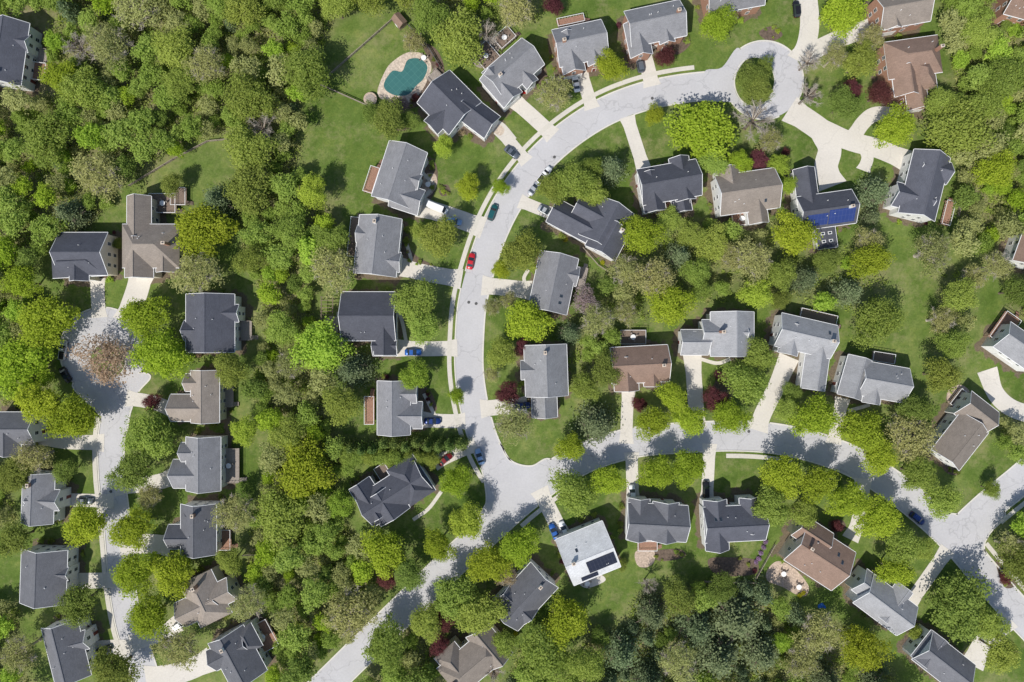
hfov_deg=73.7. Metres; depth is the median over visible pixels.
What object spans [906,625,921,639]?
deciduous tree
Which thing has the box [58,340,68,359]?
pickup truck
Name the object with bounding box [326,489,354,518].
lime green tree
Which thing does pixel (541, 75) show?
ground
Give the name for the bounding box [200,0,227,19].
deciduous tree
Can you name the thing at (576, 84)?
parked car
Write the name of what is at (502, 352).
deciduous tree
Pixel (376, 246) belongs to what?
house
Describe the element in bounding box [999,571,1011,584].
plum tree
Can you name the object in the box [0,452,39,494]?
oak tree
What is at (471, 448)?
driveway
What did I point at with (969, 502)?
kerb
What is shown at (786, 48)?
kerb
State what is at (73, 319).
kerb
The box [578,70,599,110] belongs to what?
driveway
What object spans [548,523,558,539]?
parked car
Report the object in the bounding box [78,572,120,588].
driveway
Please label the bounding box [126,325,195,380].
maple tree
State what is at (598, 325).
budding tree
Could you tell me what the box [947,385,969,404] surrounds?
patio
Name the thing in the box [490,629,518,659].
deciduous tree
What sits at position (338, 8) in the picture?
deciduous tree
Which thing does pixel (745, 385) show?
deciduous tree
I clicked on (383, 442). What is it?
cypress tree
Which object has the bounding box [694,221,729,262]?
deciduous tree
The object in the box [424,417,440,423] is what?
parked car
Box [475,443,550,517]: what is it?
kerb
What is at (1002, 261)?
budding tree
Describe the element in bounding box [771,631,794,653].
lime green tree
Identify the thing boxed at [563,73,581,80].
garage door
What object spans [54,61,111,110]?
deciduous tree
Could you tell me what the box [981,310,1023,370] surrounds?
house
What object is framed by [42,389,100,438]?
maple tree
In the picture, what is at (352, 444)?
cypress tree
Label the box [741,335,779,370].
deciduous tree
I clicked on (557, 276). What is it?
house
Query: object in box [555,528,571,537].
garage door
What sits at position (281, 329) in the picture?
deciduous tree
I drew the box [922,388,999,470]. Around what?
house
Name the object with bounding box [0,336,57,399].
maple tree
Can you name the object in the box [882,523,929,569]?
deciduous tree
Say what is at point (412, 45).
budding tree
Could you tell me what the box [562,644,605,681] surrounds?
deciduous tree
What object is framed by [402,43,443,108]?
ground
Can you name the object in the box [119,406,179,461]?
deciduous tree
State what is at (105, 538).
kerb
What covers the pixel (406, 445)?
cypress tree
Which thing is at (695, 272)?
deciduous tree
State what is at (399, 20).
garden shed
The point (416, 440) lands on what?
cypress tree
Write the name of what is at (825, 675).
pine tree
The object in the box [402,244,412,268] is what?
path
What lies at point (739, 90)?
ground
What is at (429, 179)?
path
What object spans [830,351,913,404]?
house
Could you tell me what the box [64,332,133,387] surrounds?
cherry tree
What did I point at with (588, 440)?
kerb
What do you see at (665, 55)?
plum tree
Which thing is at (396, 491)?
house
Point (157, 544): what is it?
driveway
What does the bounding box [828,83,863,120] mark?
oak tree
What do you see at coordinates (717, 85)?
road
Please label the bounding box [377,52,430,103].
patio
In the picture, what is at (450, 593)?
deciduous tree
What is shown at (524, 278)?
path
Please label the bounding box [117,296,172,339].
maple tree
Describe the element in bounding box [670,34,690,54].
ground
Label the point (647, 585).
bare tree
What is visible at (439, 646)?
plum tree
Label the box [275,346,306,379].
budding tree
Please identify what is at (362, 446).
cypress tree
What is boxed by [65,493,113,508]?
driveway
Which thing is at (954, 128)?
deciduous tree
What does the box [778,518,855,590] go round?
house
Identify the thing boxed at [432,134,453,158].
lime green tree
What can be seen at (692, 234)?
deciduous tree
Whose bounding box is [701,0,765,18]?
house
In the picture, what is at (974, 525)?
road
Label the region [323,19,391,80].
fence
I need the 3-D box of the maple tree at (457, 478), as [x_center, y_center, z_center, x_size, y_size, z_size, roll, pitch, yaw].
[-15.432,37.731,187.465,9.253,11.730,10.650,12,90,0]
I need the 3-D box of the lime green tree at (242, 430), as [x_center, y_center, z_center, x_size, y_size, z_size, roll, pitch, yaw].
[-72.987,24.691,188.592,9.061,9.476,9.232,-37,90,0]
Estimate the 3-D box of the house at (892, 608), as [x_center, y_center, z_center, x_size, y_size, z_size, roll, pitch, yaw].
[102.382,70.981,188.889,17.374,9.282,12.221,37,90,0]
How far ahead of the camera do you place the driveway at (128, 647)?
193.27 m
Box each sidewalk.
[92,417,131,681]
[447,65,693,482]
[520,492,560,527]
[726,454,791,462]
[985,542,1023,590]
[1000,501,1023,523]
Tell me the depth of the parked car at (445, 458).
192.30 m
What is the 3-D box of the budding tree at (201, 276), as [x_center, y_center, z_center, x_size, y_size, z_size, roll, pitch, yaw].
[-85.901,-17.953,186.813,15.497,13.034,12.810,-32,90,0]
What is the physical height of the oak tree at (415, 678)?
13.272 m
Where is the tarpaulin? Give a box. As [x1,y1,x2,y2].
[818,603,825,608]
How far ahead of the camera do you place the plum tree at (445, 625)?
187.16 m
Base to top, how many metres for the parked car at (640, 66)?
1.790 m
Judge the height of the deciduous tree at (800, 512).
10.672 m
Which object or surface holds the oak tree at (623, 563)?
on the ground at (342, 142)
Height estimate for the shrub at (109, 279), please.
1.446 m
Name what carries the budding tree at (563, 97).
on the ground at (342, 142)
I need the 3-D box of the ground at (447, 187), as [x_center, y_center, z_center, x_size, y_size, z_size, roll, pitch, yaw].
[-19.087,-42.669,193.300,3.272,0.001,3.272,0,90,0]
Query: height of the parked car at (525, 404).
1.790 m
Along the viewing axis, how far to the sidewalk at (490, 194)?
193.25 m
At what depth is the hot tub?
192.33 m
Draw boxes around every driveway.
[38,430,103,451]
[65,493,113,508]
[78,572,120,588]
[89,278,107,317]
[96,638,134,655]
[113,277,153,319]
[114,469,170,496]
[119,534,169,557]
[125,389,167,415]
[128,616,182,650]
[144,648,214,681]
[396,339,457,356]
[398,258,462,288]
[415,198,486,238]
[423,411,464,429]
[435,437,476,470]
[480,396,526,418]
[481,275,531,299]
[494,129,531,166]
[510,95,558,141]
[517,194,551,217]
[531,485,568,540]
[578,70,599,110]
[619,391,635,443]
[621,114,650,168]
[624,452,639,495]
[642,54,660,87]
[683,355,706,427]
[700,443,716,496]
[748,353,797,433]
[782,97,825,137]
[788,0,818,66]
[793,19,870,66]
[812,136,845,190]
[818,120,912,168]
[825,396,849,444]
[842,478,871,542]
[845,106,899,143]
[856,143,873,172]
[909,544,954,605]
[964,609,1017,670]
[977,367,1023,421]
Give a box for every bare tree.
[62,32,95,65]
[246,116,275,137]
[476,19,500,44]
[487,666,504,681]
[637,577,658,592]
[733,99,774,142]
[795,48,821,72]
[798,79,822,106]
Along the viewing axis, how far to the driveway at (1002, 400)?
193.28 m
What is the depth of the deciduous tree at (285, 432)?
184.29 m
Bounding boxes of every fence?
[128,138,226,185]
[321,85,364,103]
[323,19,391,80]
[408,24,440,67]
[583,247,613,275]
[755,544,775,579]
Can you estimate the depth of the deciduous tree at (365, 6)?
184.86 m
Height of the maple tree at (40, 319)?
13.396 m
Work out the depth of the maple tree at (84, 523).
183.72 m
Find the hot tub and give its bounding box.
[363,92,376,103]
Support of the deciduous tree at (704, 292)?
on the ground at (342, 142)
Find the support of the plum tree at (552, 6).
on the ground at (342, 142)
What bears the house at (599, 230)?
on the ground at (342, 142)
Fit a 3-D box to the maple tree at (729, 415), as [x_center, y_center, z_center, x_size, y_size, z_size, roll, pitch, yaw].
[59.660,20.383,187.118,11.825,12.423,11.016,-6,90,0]
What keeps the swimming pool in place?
in the patio at (398, 64)
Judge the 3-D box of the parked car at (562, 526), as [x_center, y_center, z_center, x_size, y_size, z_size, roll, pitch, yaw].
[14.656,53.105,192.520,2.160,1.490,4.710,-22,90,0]
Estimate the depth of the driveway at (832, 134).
193.28 m
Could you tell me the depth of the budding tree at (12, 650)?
183.94 m
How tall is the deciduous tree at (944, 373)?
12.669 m
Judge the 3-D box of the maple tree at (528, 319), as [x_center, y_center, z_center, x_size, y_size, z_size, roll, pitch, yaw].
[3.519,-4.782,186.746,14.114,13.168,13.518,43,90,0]
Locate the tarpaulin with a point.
(821, 605)
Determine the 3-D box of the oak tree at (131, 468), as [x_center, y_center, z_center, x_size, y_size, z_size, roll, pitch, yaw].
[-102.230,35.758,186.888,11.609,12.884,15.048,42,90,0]
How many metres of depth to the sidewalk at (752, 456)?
193.25 m
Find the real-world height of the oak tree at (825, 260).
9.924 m
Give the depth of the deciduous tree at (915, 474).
183.37 m
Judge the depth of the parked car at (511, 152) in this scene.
192.34 m
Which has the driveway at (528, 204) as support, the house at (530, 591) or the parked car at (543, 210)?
the parked car at (543, 210)
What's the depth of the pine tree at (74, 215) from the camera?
188.08 m
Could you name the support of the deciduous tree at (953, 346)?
on the ground at (342, 142)
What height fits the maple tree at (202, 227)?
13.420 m
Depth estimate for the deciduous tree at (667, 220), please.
186.28 m
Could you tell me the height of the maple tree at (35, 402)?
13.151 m
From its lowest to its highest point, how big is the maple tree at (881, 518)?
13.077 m
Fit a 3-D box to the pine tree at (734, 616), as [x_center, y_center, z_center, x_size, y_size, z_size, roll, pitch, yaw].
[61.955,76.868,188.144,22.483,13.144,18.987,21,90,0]
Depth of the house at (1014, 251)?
189.31 m
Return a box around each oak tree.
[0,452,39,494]
[0,517,35,560]
[50,457,79,485]
[53,582,102,629]
[86,644,144,681]
[103,450,153,492]
[112,237,121,248]
[159,172,183,198]
[222,164,274,215]
[361,99,379,125]
[369,95,406,141]
[394,553,428,591]
[400,109,421,130]
[401,662,433,681]
[589,347,625,387]
[618,558,626,572]
[660,574,695,616]
[705,569,738,602]
[733,60,769,90]
[740,73,774,106]
[755,53,773,75]
[770,291,792,309]
[781,381,802,399]
[809,248,843,275]
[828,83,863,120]
[893,392,933,421]
[921,566,996,644]
[990,539,1023,592]
[998,273,1023,308]
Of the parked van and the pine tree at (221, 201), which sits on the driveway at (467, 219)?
the parked van
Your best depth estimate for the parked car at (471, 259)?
192.33 m
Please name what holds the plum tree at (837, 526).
on the ground at (841, 522)
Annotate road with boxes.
[62,308,143,381]
[74,373,149,437]
[99,423,155,681]
[311,422,1023,681]
[455,73,704,442]
[476,441,566,531]
[702,48,749,112]
[734,41,802,118]
[944,500,1004,575]
[945,463,1023,531]
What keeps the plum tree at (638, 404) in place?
on the ground at (342, 142)
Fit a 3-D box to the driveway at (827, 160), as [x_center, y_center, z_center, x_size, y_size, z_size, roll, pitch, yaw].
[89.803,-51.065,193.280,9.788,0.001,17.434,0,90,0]
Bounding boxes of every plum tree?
[141,392,161,412]
[376,567,395,589]
[429,631,449,657]
[432,610,455,633]
[493,380,520,404]
[514,337,527,356]
[541,0,563,17]
[631,397,647,412]
[652,44,675,67]
[701,386,729,411]
[714,370,725,381]
[749,148,769,168]
[831,520,843,532]
[843,77,863,98]
[865,78,894,106]
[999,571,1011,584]
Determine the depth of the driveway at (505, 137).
193.28 m
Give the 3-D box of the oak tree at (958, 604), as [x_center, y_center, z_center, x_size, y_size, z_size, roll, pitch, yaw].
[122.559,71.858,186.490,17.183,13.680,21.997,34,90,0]
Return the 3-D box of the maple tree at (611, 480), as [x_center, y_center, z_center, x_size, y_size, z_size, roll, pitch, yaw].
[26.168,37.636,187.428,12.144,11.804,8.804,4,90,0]
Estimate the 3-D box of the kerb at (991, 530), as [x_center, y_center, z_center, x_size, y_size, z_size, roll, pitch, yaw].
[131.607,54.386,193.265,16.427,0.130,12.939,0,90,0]
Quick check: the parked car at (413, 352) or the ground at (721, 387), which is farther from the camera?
the ground at (721, 387)
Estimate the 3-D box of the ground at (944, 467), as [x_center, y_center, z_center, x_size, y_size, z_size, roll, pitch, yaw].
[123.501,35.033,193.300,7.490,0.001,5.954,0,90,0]
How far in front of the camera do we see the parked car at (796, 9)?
192.04 m
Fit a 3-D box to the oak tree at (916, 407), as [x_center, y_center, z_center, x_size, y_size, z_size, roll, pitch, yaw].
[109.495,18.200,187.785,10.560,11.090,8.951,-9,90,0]
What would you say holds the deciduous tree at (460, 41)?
on the ground at (342, 142)
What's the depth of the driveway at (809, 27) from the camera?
193.28 m
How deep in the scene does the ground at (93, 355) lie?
193.20 m
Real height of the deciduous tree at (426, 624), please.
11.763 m
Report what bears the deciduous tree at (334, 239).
on the ground at (342, 142)
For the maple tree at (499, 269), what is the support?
on the ground at (342, 142)
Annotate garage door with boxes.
[59,507,64,520]
[72,577,77,592]
[91,642,96,656]
[400,254,402,272]
[418,196,424,214]
[486,123,497,139]
[505,97,518,111]
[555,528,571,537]
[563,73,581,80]
[700,496,719,498]
[878,31,894,35]
[904,109,921,113]
[991,353,1011,363]
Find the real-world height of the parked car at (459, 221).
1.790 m
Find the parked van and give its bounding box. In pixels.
[426,200,447,214]
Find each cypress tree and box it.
[344,437,361,455]
[355,437,370,455]
[367,440,379,455]
[376,435,395,451]
[388,436,406,451]
[399,436,414,452]
[409,430,426,449]
[417,435,436,453]
[431,435,445,454]
[441,431,457,454]
[453,434,471,454]
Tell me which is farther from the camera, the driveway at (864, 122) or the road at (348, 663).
the road at (348, 663)
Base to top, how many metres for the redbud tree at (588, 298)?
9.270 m
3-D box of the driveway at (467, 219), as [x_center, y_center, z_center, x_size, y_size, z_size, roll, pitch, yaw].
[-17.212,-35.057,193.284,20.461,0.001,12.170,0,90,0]
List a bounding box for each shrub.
[47,538,55,543]
[105,276,113,283]
[193,427,199,433]
[458,129,465,137]
[558,232,565,238]
[737,16,744,23]
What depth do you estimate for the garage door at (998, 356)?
192.01 m
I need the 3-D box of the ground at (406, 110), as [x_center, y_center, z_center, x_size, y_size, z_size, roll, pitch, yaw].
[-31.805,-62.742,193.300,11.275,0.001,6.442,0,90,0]
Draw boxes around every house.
[0,15,53,91]
[0,412,46,457]
[19,544,79,608]
[21,470,70,526]
[41,615,99,681]
[49,232,117,280]
[122,187,192,277]
[163,501,237,558]
[165,370,239,423]
[167,435,246,493]
[174,565,240,627]
[180,293,257,352]
[206,617,277,681]
[338,291,397,355]
[347,213,403,277]
[349,453,435,526]
[362,140,427,216]
[364,380,423,436]
[417,68,500,140]
[434,625,512,681]
[473,26,544,111]
[493,559,557,630]
[520,344,568,418]
[529,250,587,314]
[546,196,633,260]
[551,13,608,80]
[555,518,620,585]
[609,330,671,391]
[622,0,686,63]
[624,495,690,550]
[635,155,702,214]
[678,311,753,356]
[699,494,769,553]
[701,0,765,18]
[711,164,782,225]
[768,308,840,391]
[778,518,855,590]
[789,166,859,249]
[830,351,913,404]
[844,565,917,635]
[866,0,934,36]
[876,34,944,113]
[883,149,954,226]
[902,624,975,681]
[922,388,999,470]
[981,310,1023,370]
[991,0,1023,25]
[1003,234,1023,268]
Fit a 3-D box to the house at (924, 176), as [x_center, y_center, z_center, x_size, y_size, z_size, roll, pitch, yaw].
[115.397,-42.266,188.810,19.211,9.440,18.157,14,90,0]
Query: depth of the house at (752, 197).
186.05 m
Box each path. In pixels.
[398,310,407,343]
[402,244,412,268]
[412,491,441,520]
[422,393,435,415]
[423,161,433,198]
[498,121,515,139]
[522,269,528,287]
[700,357,730,364]
[848,403,869,412]
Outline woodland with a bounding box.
[0,0,1023,681]
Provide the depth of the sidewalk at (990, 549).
193.25 m
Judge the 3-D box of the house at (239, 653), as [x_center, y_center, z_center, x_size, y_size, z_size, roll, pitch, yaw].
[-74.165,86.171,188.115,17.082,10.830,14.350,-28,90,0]
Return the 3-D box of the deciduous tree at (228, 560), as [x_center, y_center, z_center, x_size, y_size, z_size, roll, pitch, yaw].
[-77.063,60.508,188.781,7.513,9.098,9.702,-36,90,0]
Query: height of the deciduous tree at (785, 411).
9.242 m
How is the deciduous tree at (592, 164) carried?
on the ground at (342, 142)
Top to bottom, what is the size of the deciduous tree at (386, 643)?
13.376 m
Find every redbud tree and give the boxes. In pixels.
[390,96,409,111]
[570,283,598,312]
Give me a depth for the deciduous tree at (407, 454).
187.96 m
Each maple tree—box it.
[0,263,43,298]
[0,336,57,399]
[12,381,60,423]
[16,294,83,354]
[38,60,83,94]
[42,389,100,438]
[61,499,109,549]
[105,503,157,551]
[108,549,161,602]
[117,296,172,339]
[123,587,174,641]
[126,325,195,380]
[148,549,198,600]
[173,202,240,260]
[271,434,339,499]
[358,523,406,580]
[423,526,458,562]
[439,463,472,499]
[447,386,465,404]
[454,171,479,200]
[465,540,514,583]
[491,177,511,194]
[491,259,510,279]
[495,523,541,569]
[504,298,555,342]
[541,591,591,651]
[553,431,586,462]
[587,464,628,494]
[595,46,629,80]
[619,213,668,255]
[634,405,675,442]
[636,451,674,490]
[644,284,698,327]
[645,101,664,126]
[653,380,686,414]
[663,100,738,168]
[669,404,706,437]
[670,447,706,489]
[698,1,738,44]
[710,397,753,434]
[725,149,753,172]
[757,452,806,499]
[770,209,822,256]
[786,391,839,437]
[800,465,841,504]
[818,0,868,42]
[822,477,872,518]
[833,408,884,456]
[835,623,896,672]
[844,242,895,280]
[852,493,904,540]
[858,437,899,477]
[872,100,916,148]
[872,557,916,587]
[967,148,1017,188]
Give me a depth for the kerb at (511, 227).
193.20 m
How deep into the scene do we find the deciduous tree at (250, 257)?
184.49 m
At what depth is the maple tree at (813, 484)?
183.49 m
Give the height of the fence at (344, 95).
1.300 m
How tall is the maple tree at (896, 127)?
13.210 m
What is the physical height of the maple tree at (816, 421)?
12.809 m
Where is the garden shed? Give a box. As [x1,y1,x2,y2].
[391,12,406,30]
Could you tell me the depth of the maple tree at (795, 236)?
183.45 m
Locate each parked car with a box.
[59,366,71,382]
[76,497,93,504]
[96,644,111,654]
[172,622,182,630]
[405,348,421,355]
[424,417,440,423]
[439,452,452,465]
[446,216,461,225]
[466,252,475,269]
[475,448,484,464]
[487,204,497,220]
[504,145,519,158]
[513,402,529,408]
[527,181,538,195]
[537,205,550,215]
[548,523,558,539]
[558,520,567,532]
[572,77,579,92]
[628,484,635,496]
[636,59,643,72]
[702,480,709,497]
[792,0,800,17]
[909,511,924,524]
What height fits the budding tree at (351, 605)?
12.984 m
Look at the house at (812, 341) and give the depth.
186.70 m
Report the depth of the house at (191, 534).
186.34 m
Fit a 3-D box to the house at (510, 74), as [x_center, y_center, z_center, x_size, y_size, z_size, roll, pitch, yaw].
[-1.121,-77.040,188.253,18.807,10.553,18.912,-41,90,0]
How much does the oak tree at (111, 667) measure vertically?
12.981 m
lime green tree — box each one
[228,412,257,447]
[286,316,356,373]
[295,171,326,209]
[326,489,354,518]
[398,357,430,389]
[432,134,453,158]
[447,500,485,539]
[735,279,774,309]
[766,153,790,176]
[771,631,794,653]
[781,176,797,195]
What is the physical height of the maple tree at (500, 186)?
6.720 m
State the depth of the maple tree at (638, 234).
183.34 m
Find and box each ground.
[0,0,1023,681]
[92,344,124,376]
[396,109,418,130]
[401,234,407,255]
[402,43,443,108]
[403,249,433,265]
[421,159,437,199]
[421,386,436,412]
[439,185,449,195]
[461,126,494,140]
[534,70,548,93]
[654,549,685,560]
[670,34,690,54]
[708,557,758,575]
[714,379,732,399]
[735,57,773,105]
[759,26,782,40]
[828,519,845,532]
[902,618,918,644]
[937,458,960,474]
[996,561,1016,587]
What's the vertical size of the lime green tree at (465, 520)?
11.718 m
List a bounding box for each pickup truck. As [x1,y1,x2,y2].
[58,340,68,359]
[536,166,551,183]
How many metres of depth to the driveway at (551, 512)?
193.28 m
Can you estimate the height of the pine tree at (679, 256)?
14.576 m
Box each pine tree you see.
[52,194,96,231]
[200,184,240,224]
[330,345,379,391]
[553,318,583,345]
[565,398,622,447]
[597,154,628,192]
[601,623,640,673]
[621,647,668,681]
[631,590,671,635]
[658,239,691,275]
[666,604,721,650]
[678,620,748,680]
[701,579,765,645]
[736,620,784,678]
[784,260,820,297]
[804,654,841,681]
[821,272,863,309]
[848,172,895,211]
[855,662,890,681]
[857,208,880,229]
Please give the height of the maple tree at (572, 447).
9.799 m
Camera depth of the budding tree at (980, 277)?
186.02 m
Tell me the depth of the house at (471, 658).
186.12 m
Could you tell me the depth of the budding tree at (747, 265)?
183.66 m
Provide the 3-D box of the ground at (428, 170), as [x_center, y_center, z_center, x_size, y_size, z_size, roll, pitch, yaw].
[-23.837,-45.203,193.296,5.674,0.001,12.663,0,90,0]
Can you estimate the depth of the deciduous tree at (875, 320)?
183.65 m
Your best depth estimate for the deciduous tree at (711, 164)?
185.34 m
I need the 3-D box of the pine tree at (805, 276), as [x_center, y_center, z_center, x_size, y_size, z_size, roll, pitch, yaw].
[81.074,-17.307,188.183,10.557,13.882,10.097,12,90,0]
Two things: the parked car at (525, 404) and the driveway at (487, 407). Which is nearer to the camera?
the parked car at (525, 404)
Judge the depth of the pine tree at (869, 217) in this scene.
189.87 m
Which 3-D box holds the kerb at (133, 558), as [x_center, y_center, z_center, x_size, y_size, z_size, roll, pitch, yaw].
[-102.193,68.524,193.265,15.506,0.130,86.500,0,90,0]
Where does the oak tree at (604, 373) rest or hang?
on the ground at (342, 142)
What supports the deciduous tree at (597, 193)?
on the ground at (342, 142)
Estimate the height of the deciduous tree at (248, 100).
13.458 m
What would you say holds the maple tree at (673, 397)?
on the ground at (342, 142)
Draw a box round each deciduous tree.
[18,108,78,168]
[40,0,72,10]
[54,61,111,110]
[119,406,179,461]
[150,25,198,69]
[160,64,197,103]
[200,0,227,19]
[212,351,251,390]
[215,547,243,577]
[220,68,279,124]
[222,0,266,27]
[222,122,281,174]
[228,242,267,274]
[254,481,309,556]
[262,0,286,10]
[264,309,302,347]
[266,213,307,248]
[267,411,304,449]
[277,42,332,104]
[313,223,350,252]
[318,0,356,20]
[320,384,365,425]
[339,445,354,466]
[347,0,387,17]
[349,449,367,466]
[360,451,375,465]
[361,611,408,675]
[370,448,386,465]
[380,448,397,468]
[389,277,437,325]
[393,451,407,464]
[395,0,414,10]
[403,449,415,464]
[406,309,439,346]
[409,221,427,238]
[409,599,441,645]
[412,0,453,35]
[413,448,429,466]
[416,214,457,260]
[423,452,440,470]
[428,3,486,69]
[432,573,476,624]
[453,590,510,636]
[486,335,517,371]
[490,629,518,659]
[499,227,543,271]
[516,616,572,681]
[535,170,567,206]
[548,466,600,518]
[552,158,598,201]
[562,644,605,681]
[570,369,600,401]
[576,176,609,206]
[578,156,604,178]
[656,204,684,230]
[676,219,709,246]
[678,256,711,288]
[688,281,713,304]
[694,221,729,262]
[697,147,730,175]
[715,362,771,407]
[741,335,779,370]
[751,482,793,527]
[762,256,797,293]
[773,396,801,425]
[786,498,817,529]
[841,37,882,79]
[848,295,908,351]
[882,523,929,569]
[899,453,939,491]
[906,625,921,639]
[915,94,998,156]
[916,535,936,562]
[918,482,964,521]
[922,84,960,119]
[922,356,966,395]
[932,330,972,358]
[938,277,978,311]
[957,14,999,48]
[965,78,1007,119]
[974,601,1010,640]
[978,631,1021,674]
[980,477,1000,500]
[984,55,1023,101]
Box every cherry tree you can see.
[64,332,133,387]
[493,566,516,586]
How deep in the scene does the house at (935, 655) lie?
186.20 m
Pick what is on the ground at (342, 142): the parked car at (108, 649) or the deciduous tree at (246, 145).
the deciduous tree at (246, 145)
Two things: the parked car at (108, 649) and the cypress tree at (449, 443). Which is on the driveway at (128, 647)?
the parked car at (108, 649)
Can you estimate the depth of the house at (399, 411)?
186.25 m
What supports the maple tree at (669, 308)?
on the ground at (342, 142)
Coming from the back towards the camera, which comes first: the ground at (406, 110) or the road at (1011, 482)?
the road at (1011, 482)
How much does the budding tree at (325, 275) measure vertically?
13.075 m
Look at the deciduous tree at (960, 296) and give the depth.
184.12 m
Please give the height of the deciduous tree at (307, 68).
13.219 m
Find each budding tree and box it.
[0,627,41,675]
[9,439,55,474]
[67,150,128,205]
[79,20,133,78]
[110,0,167,32]
[137,482,164,512]
[149,624,204,671]
[166,250,229,295]
[181,41,225,85]
[209,491,256,535]
[226,584,272,622]
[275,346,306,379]
[307,244,356,300]
[319,585,381,645]
[400,27,425,53]
[482,297,501,315]
[483,364,500,383]
[494,400,534,448]
[497,0,535,29]
[499,290,517,308]
[531,73,573,111]
[578,301,614,336]
[605,254,643,284]
[611,298,640,329]
[623,254,678,297]
[655,639,698,681]
[718,241,744,272]
[732,236,772,286]
[754,124,784,153]
[777,642,822,680]
[788,608,847,656]
[821,38,847,71]
[850,23,885,52]
[851,224,885,249]
[882,412,944,464]
[910,228,954,278]
[925,305,956,335]
[958,262,988,291]
[978,249,1015,280]
[994,530,1023,561]
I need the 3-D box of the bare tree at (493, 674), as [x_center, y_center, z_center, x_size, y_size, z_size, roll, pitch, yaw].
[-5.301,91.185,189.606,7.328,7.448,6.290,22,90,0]
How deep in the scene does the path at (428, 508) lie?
193.25 m
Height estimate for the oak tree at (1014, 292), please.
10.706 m
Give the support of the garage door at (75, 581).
in the house at (48, 574)
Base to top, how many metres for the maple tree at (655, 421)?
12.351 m
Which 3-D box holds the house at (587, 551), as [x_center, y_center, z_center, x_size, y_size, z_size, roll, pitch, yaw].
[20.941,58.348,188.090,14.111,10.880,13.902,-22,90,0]
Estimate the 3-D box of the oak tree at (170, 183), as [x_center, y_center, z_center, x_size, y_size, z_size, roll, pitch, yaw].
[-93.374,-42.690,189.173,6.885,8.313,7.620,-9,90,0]
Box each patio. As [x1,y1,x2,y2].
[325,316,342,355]
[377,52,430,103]
[422,173,436,197]
[471,38,499,67]
[493,124,503,135]
[580,575,605,587]
[635,550,654,567]
[766,561,808,596]
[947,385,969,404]
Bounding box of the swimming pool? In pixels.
[383,57,428,96]
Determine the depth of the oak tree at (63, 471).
186.29 m
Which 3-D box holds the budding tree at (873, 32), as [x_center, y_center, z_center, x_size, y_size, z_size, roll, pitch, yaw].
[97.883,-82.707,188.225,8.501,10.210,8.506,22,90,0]
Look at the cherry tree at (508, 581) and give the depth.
186.72 m
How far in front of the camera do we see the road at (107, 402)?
193.29 m
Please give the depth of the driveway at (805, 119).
193.28 m
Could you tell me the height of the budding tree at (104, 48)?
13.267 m
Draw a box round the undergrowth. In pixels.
[0,0,1023,681]
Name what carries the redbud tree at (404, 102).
on the ground at (342, 142)
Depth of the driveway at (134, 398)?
193.27 m
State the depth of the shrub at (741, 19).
192.75 m
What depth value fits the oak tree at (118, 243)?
190.90 m
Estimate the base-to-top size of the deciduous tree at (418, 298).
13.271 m
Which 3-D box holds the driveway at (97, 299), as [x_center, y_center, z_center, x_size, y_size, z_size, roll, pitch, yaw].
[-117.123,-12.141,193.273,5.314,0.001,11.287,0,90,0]
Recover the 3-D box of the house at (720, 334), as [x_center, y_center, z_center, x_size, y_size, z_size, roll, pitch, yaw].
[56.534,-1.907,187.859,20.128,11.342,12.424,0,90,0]
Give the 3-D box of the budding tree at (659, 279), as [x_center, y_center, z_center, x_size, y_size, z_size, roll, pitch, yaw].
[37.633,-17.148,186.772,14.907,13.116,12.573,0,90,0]
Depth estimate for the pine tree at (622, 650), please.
187.98 m
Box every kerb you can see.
[59,307,145,382]
[72,372,150,434]
[97,416,133,679]
[124,430,156,666]
[307,420,1023,681]
[350,450,1023,681]
[454,71,704,470]
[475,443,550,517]
[482,99,706,461]
[732,40,803,119]
[734,57,774,106]
[949,510,1005,555]
[956,460,1018,515]
[1005,495,1023,511]
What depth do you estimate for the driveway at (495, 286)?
193.28 m
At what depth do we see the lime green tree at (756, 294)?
184.59 m
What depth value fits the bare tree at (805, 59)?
187.02 m
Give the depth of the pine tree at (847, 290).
188.10 m
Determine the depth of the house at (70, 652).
186.36 m
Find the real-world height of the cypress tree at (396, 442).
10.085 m
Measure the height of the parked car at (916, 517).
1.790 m
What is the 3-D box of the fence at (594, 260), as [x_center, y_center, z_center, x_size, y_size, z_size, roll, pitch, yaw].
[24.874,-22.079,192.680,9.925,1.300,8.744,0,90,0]
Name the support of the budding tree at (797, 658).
on the ground at (342, 142)
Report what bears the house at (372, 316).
on the ground at (342, 142)
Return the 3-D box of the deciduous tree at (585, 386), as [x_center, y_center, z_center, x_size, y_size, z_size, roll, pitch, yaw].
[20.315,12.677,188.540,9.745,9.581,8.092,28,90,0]
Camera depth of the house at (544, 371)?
186.06 m
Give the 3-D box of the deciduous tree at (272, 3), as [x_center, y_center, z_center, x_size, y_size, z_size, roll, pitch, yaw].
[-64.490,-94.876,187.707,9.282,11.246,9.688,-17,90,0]
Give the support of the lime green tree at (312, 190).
on the ground at (342, 142)
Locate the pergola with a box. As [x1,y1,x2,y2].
[320,296,334,326]
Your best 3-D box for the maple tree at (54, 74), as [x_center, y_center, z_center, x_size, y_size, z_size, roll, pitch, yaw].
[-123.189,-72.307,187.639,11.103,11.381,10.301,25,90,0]
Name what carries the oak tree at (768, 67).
on the ground at (342, 142)
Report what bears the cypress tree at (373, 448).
on the ground at (342, 142)
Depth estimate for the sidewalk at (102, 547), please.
193.25 m
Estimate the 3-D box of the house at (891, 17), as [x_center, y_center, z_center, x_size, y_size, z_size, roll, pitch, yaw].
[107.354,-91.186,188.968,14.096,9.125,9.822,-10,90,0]
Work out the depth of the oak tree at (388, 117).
183.46 m

